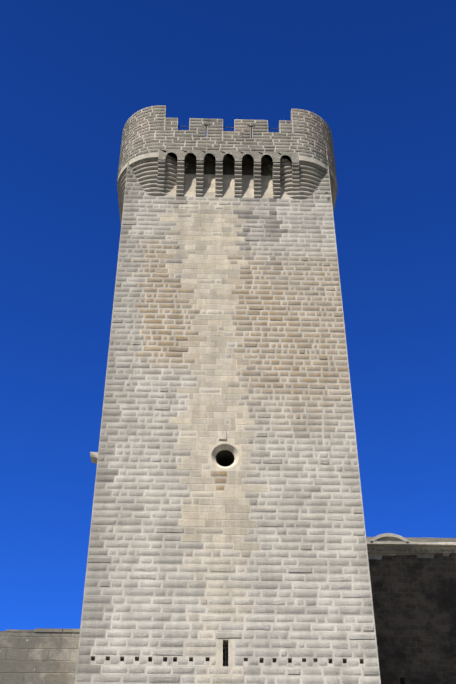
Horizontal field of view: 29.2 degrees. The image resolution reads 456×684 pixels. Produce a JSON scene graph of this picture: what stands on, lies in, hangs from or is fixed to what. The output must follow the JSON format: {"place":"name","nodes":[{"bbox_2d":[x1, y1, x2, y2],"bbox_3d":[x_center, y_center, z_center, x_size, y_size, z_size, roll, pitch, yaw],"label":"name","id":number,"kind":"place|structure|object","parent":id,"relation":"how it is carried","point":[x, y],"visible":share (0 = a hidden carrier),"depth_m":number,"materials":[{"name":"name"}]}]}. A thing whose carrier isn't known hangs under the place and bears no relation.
{"place":"outdoors","nodes":[
{"label":"outdoors","id":0,"kind":"place"},
{"bbox_2d":[0,0,455,630],"label":"sky","id":1,"kind":"structure","parent":0,"point":[381,74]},
{"label":"ground","id":2,"kind":"structure","parent":0,"visible":0},
{"bbox_2d":[0,628,79,683],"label":"curtain wall","id":3,"kind":"structure","parent":2,"relation":"on","point":[42,656],"depth_m":27.23,"materials":[{"name":"grey stone"}]},
{"bbox_2d":[75,141,380,683],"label":"tower shaft","id":4,"kind":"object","parent":2,"relation":"on","point":[227,504],"visible":1,"depth_m":30.27,"materials":[{"name":"stone"}]},
{"bbox_2d":[90,452,97,463],"bbox_3d":[-4.614,4.038,30.405,0.348,0.240,0.489,1,-37,-1],"label":"edge corbel stone","id":5,"kind":"object","parent":4,"relation":"attached to","point":[94,456],"visible":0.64,"depth_m":30.27,"materials":[{"name":"beige stone"}]},
{"bbox_2d":[223,641,227,665],"bbox_3d":[-0.075,9.395,26.369,0.170,0.786,0.020,1,-37,-1],"label":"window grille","id":6,"kind":"object","parent":4,"relation":"attached to","point":[225,656],"visible":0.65,"depth_m":26.37,"materials":[{"name":"grey metal"}]},
{"bbox_2d":[117,105,336,222],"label":"parapet","id":7,"kind":"structure","parent":4,"relation":"on","point":[151,131],"depth_m":39.70,"materials":[{"name":"stone"}]},
{"bbox_2d":[178,124,278,132],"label":"crenel guard bars","id":8,"kind":"object","parent":7,"relation":"attached to","point":[233,127],"visible":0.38,"depth_m":40.17,"materials":[{"name":"grey metal"}]},
{"bbox_2d":[118,155,335,207],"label":"corner corbels","id":9,"kind":"object","parent":4,"relation":"on","point":[146,172],"visible":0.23,"depth_m":38.56,"materials":[{"name":"stone"}]},
{"bbox_2d":[157,149,299,197],"bbox_3d":[0.024,-7.390,38.497,6.208,2.372,0.589,1,-37,-1],"label":"machicolation","id":10,"kind":"object","parent":4,"relation":"attached to","point":[227,157],"visible":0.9,"depth_m":38.51,"materials":[{"name":"stone"}]},
{"bbox_2d":[366,541,455,558],"bbox_3d":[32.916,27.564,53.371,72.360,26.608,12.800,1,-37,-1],"label":"cornice","id":11,"kind":"structure","parent":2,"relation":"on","point":[380,549],"depth_m":55.82,"materials":[{"name":"grey stone"}]},
{"bbox_2d":[370,533,409,547],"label":"stone arch","id":12,"kind":"structure","parent":11,"relation":"on","point":[388,537],"depth_m":55.90,"materials":[{"name":"grey stone"}]},
{"bbox_2d":[366,537,455,541],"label":"coping","id":13,"kind":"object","parent":11,"relation":"on","point":[414,539],"depth_m":60.62,"materials":[{"name":"grey stone"}]},
{"bbox_2d":[368,553,455,683],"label":"curtain wall","id":14,"kind":"structure","parent":2,"relation":"on","point":[414,602],"depth_m":36.27,"materials":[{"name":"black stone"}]}
]}

